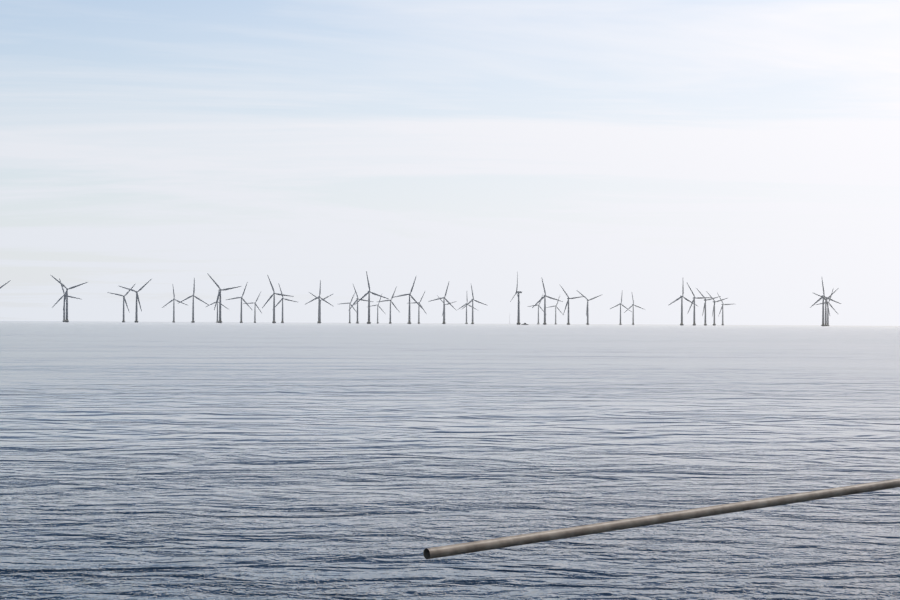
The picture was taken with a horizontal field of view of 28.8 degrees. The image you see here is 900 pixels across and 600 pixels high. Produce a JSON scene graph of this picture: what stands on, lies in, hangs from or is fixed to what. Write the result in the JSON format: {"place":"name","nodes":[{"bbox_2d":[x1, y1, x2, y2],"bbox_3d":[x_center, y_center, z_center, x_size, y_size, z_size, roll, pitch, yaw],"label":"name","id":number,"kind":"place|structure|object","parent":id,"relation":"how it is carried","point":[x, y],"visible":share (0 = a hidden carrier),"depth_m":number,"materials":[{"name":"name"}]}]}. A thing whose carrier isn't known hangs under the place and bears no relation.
{"place":"outdoors","nodes":[
{"label":"outdoors","id":0,"kind":"place"},
{"bbox_2d":[63,296,64,321],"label":"wind turbine tower","id":1,"kind":"structure","parent":0,"point":[64,313],"depth_m":4414.37,"materials":[{"name":"grey metal"}]},
{"bbox_2d":[52,278,79,307],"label":"turbine rotor","id":2,"kind":"object","parent":1,"relation":"attached to","point":[63,295],"visible":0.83,"depth_m":4411.38,"materials":[{"name":"grey metal"}]},
{"bbox_2d":[65,290,68,321],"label":"wind turbine tower","id":3,"kind":"structure","parent":0,"point":[66,320],"depth_m":3590.45,"materials":[{"name":"grey metal"}]},
{"bbox_2d":[51,275,87,309],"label":"turbine rotor","id":4,"kind":"object","parent":3,"relation":"attached to","point":[63,285],"visible":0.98,"depth_m":3586.39,"materials":[{"name":"grey metal"}]},
{"bbox_2d":[122,297,124,321],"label":"wind turbine tower","id":5,"kind":"structure","parent":0,"point":[123,311],"depth_m":4568.14,"materials":[{"name":"grey metal"}]},
{"bbox_2d":[107,286,133,312],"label":"turbine rotor","id":6,"kind":"object","parent":5,"relation":"attached to","point":[123,296],"visible":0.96,"depth_m":4566.14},
{"bbox_2d":[134,293,137,322],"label":"wind turbine tower","id":7,"kind":"structure","parent":0,"point":[136,317],"depth_m":3906.86,"materials":[{"name":"grey metal"}]},
{"bbox_2d":[119,279,150,310],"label":"turbine rotor","id":8,"kind":"object","parent":7,"relation":"attached to","point":[136,292],"visible":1,"depth_m":3904.18,"materials":[{"name":"grey metal"}]},
{"bbox_2d":[172,300,174,322],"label":"wind turbine tower","id":9,"kind":"structure","parent":0,"point":[173,321],"depth_m":5089.73,"materials":[{"name":"grey metal"}]},
{"bbox_2d":[162,287,186,307],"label":"turbine rotor","id":10,"kind":"object","parent":9,"relation":"attached to","point":[174,299],"visible":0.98,"depth_m":5087.22,"materials":[{"name":"grey metal"}]},
{"bbox_2d":[192,296,194,322],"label":"wind turbine tower","id":11,"kind":"structure","parent":0,"point":[193,321],"depth_m":4351.50,"materials":[{"name":"grey metal"}]},
{"bbox_2d":[179,278,207,304],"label":"turbine rotor","id":12,"kind":"object","parent":11,"relation":"attached to","point":[193,294],"visible":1,"depth_m":4350.16,"materials":[{"name":"grey metal"}]},
{"bbox_2d":[218,292,221,322],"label":"wind turbine tower","id":13,"kind":"structure","parent":0,"point":[219,321],"depth_m":3598.23,"materials":[{"name":"grey metal"}]},
{"bbox_2d":[207,273,240,309],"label":"turbine rotor","id":14,"kind":"object","parent":13,"relation":"attached to","point":[217,285],"visible":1,"depth_m":3593.90,"materials":[{"name":"grey metal"}]},
{"bbox_2d":[240,298,242,322],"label":"wind turbine tower","id":15,"kind":"structure","parent":0,"point":[241,312],"depth_m":4654.85,"materials":[{"name":"grey metal"}]},
{"bbox_2d":[227,282,251,309],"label":"turbine rotor","id":16,"kind":"object","parent":15,"relation":"attached to","point":[241,297],"visible":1,"depth_m":4653.14,"materials":[{"name":"grey metal"}]},
{"bbox_2d":[254,306,255,322],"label":"wind turbine tower","id":17,"kind":"structure","parent":0,"point":[255,314],"depth_m":6001.69,"materials":[{"name":"grey metal"}]},
{"bbox_2d":[243,292,261,312],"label":"turbine rotor","id":18,"kind":"object","parent":17,"relation":"attached to","point":[254,303],"visible":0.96,"depth_m":5999.07,"materials":[{"name":"grey metal"}]},
{"bbox_2d":[272,294,275,322],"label":"wind turbine tower","id":19,"kind":"structure","parent":0,"point":[274,309],"depth_m":3972.01,"materials":[{"name":"grey metal"}]},
{"bbox_2d":[262,275,293,307],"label":"turbine rotor","id":20,"kind":"object","parent":19,"relation":"attached to","point":[274,293],"visible":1,"depth_m":3968.96,"materials":[{"name":"grey metal"}]},
{"bbox_2d":[275,283,296,306],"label":"turbine rotor","id":21,"kind":"object","parent":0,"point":[283,298],"visible":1,"depth_m":4820.84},
{"bbox_2d":[317,298,320,322],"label":"wind turbine tower","id":22,"kind":"structure","parent":0,"point":[318,321],"depth_m":4504.82,"materials":[{"name":"grey metal"}]},
{"bbox_2d":[306,280,332,305],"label":"turbine rotor","id":23,"kind":"object","parent":22,"relation":"attached to","point":[319,296],"visible":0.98,"depth_m":4503.93,"materials":[{"name":"grey metal"}]},
{"bbox_2d":[348,285,372,310],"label":"turbine rotor","id":24,"kind":"object","parent":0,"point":[357,298],"visible":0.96,"depth_m":4825.83,"materials":[{"name":"grey metal"}]},
{"bbox_2d":[367,293,370,323],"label":"wind turbine tower","id":25,"kind":"structure","parent":0,"point":[368,322],"depth_m":3704.86,"materials":[{"name":"grey metal"}]},
{"bbox_2d":[356,271,387,303],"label":"turbine rotor","id":26,"kind":"object","parent":25,"relation":"attached to","point":[369,291],"visible":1,"depth_m":3702.51,"materials":[{"name":"grey metal"}]},
{"bbox_2d":[389,301,391,323],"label":"wind turbine tower","id":27,"kind":"structure","parent":0,"point":[390,322],"depth_m":5104.99,"materials":[{"name":"grey metal"}]},
{"bbox_2d":[378,286,398,310],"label":"turbine rotor","id":28,"kind":"object","parent":27,"relation":"attached to","point":[390,300],"visible":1,"depth_m":5103.54,"materials":[{"name":"grey metal"}]},
{"bbox_2d":[407,295,410,323],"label":"wind turbine tower","id":29,"kind":"structure","parent":0,"point":[409,322],"depth_m":4003.31,"materials":[{"name":"grey metal"}]},
{"bbox_2d":[391,277,422,308],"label":"turbine rotor","id":30,"kind":"object","parent":29,"relation":"attached to","point":[409,294],"visible":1,"depth_m":4001.63,"materials":[{"name":"grey metal"}]},
{"bbox_2d":[418,305,419,323],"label":"wind turbine tower","id":31,"kind":"structure","parent":0,"point":[418,315],"depth_m":5687.14,"materials":[{"name":"grey metal"}]},
{"bbox_2d":[442,299,444,323],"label":"wind turbine tower","id":32,"kind":"structure","parent":0,"point":[443,311],"depth_m":4512.92,"materials":[{"name":"grey metal"}]},
{"bbox_2d":[428,283,455,309],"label":"turbine rotor","id":33,"kind":"object","parent":32,"relation":"attached to","point":[444,297],"visible":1,"depth_m":4510.91,"materials":[{"name":"grey metal"}]},
{"bbox_2d":[0,321,899,599],"bbox_3d":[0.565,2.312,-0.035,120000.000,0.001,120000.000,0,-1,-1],"label":"sea","id":34,"kind":"structure","parent":0,"point":[252,461],"depth_m":29.76,"materials":[{"name":"blue liquid"}]},
{"bbox_2d":[0,0,899,325],"label":"sky","id":35,"kind":"structure","parent":0,"point":[746,153],"materials":[{"name":"white"}]},
{"bbox_2d":[471,301,473,323],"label":"wind turbine tower","id":36,"kind":"structure","parent":0,"point":[472,314],"depth_m":4837.14,"materials":[{"name":"grey metal"}]},
{"bbox_2d":[464,285,487,307],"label":"turbine rotor","id":37,"kind":"object","parent":36,"relation":"attached to","point":[473,299],"visible":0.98,"depth_m":4835.15,"materials":[{"name":"grey metal"}]},
{"bbox_2d":[517,293,520,324],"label":"wind turbine tower","id":38,"kind":"structure","parent":0,"point":[518,320],"depth_m":3662.82,"materials":[{"name":"grey metal"}]},
{"bbox_2d":[510,271,521,302],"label":"turbine rotor","id":39,"kind":"object","parent":38,"relation":"attached to","point":[516,288],"visible":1,"depth_m":3662.62,"materials":[{"name":"grey metal"}]},
{"bbox_2d":[543,297,546,324],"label":"wind turbine tower","id":40,"kind":"structure","parent":0,"point":[544,323],"depth_m":4108.46,"materials":[{"name":"grey metal"}]},
{"bbox_2d":[532,279,562,307],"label":"turbine rotor","id":41,"kind":"object","parent":40,"relation":"attached to","point":[545,296],"visible":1,"depth_m":4106.09,"materials":[{"name":"grey metal"}]},
{"bbox_2d":[560,285,584,314],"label":"turbine rotor","id":42,"kind":"object","parent":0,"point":[568,298],"visible":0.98,"depth_m":4516.50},
{"bbox_2d":[586,301,588,324],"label":"wind turbine tower","id":43,"kind":"structure","parent":0,"point":[587,323],"depth_m":4845.20,"materials":[{"name":"grey metal"}]},
{"bbox_2d":[578,291,602,315],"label":"turbine rotor","id":44,"kind":"object","parent":43,"relation":"attached to","point":[588,300],"visible":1,"depth_m":4841.03,"materials":[{"name":"grey metal"}]},
{"bbox_2d":[610,296,631,311],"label":"turbine rotor","id":45,"kind":"object","parent":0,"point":[620,304],"visible":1,"depth_m":5654.22,"materials":[{"name":"grey metal"}]},
{"bbox_2d":[624,295,645,312],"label":"turbine rotor","id":46,"kind":"object","parent":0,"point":[632,305],"visible":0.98,"depth_m":5900.56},
{"bbox_2d":[680,298,683,325],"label":"wind turbine tower","id":47,"kind":"structure","parent":0,"point":[681,324],"depth_m":4116.56,"materials":[{"name":"grey metal"}]},
{"bbox_2d":[669,286,696,305],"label":"turbine rotor","id":48,"kind":"object","parent":47,"relation":"attached to","point":[683,297],"visible":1,"depth_m":4115.06,"materials":[{"name":"grey metal"}]},
{"bbox_2d":[693,300,695,325],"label":"wind turbine tower","id":49,"kind":"structure","parent":0,"point":[694,323],"depth_m":4313.23,"materials":[{"name":"grey metal"}]},
{"bbox_2d":[687,283,711,311],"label":"turbine rotor","id":50,"kind":"object","parent":49,"relation":"attached to","point":[694,297],"visible":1,"depth_m":4309.77,"materials":[{"name":"grey metal"}]},
{"bbox_2d":[704,305,706,325],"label":"wind turbine tower","id":51,"kind":"structure","parent":0,"point":[705,324],"depth_m":4685.73,"materials":[{"name":"grey metal"}]},
{"bbox_2d":[696,288,720,315],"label":"turbine rotor","id":52,"kind":"object","parent":51,"relation":"attached to","point":[705,299],"visible":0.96,"depth_m":4682.08,"materials":[{"name":"grey metal"}]},
{"bbox_2d":[706,291,726,315],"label":"turbine rotor","id":53,"kind":"object","parent":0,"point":[714,301],"visible":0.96,"depth_m":5029.82,"materials":[{"name":"grey metal"}]},
{"bbox_2d":[821,297,824,325],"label":"wind turbine tower","id":54,"kind":"structure","parent":0,"point":[822,324],"depth_m":3968.74,"materials":[{"name":"grey metal"}]},
{"bbox_2d":[810,280,840,307],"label":"turbine rotor","id":55,"kind":"object","parent":54,"relation":"attached to","point":[822,296],"visible":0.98,"depth_m":3966.63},
{"bbox_2d":[825,300,826,325],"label":"wind turbine tower","id":56,"kind":"structure","parent":0,"point":[825,314],"depth_m":4391.38,"materials":[{"name":"grey metal"}]},
{"bbox_2d":[814,289,837,314],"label":"turbine rotor","id":57,"kind":"object","parent":56,"relation":"attached to","point":[826,299],"visible":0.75,"depth_m":4388.40,"materials":[{"name":"grey metal"}]},
{"bbox_2d":[827,306,828,325],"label":"wind turbine tower","id":58,"kind":"structure","parent":0,"point":[827,317],"depth_m":5042.27,"materials":[{"name":"grey metal"}]},
{"bbox_3d":[0.925,0.496,2.311,0.090,0.640,0.090,0,1,7],"label":"stanchion","id":59,"kind":"object","parent":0,"visible":0},
{"bbox_2d":[423,478,899,558],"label":"pipe","id":60,"kind":"object","parent":59,"relation":"attached to","point":[497,543],"visible":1,"depth_m":1.86,"materials":[{"name":"metal"}]}
]}

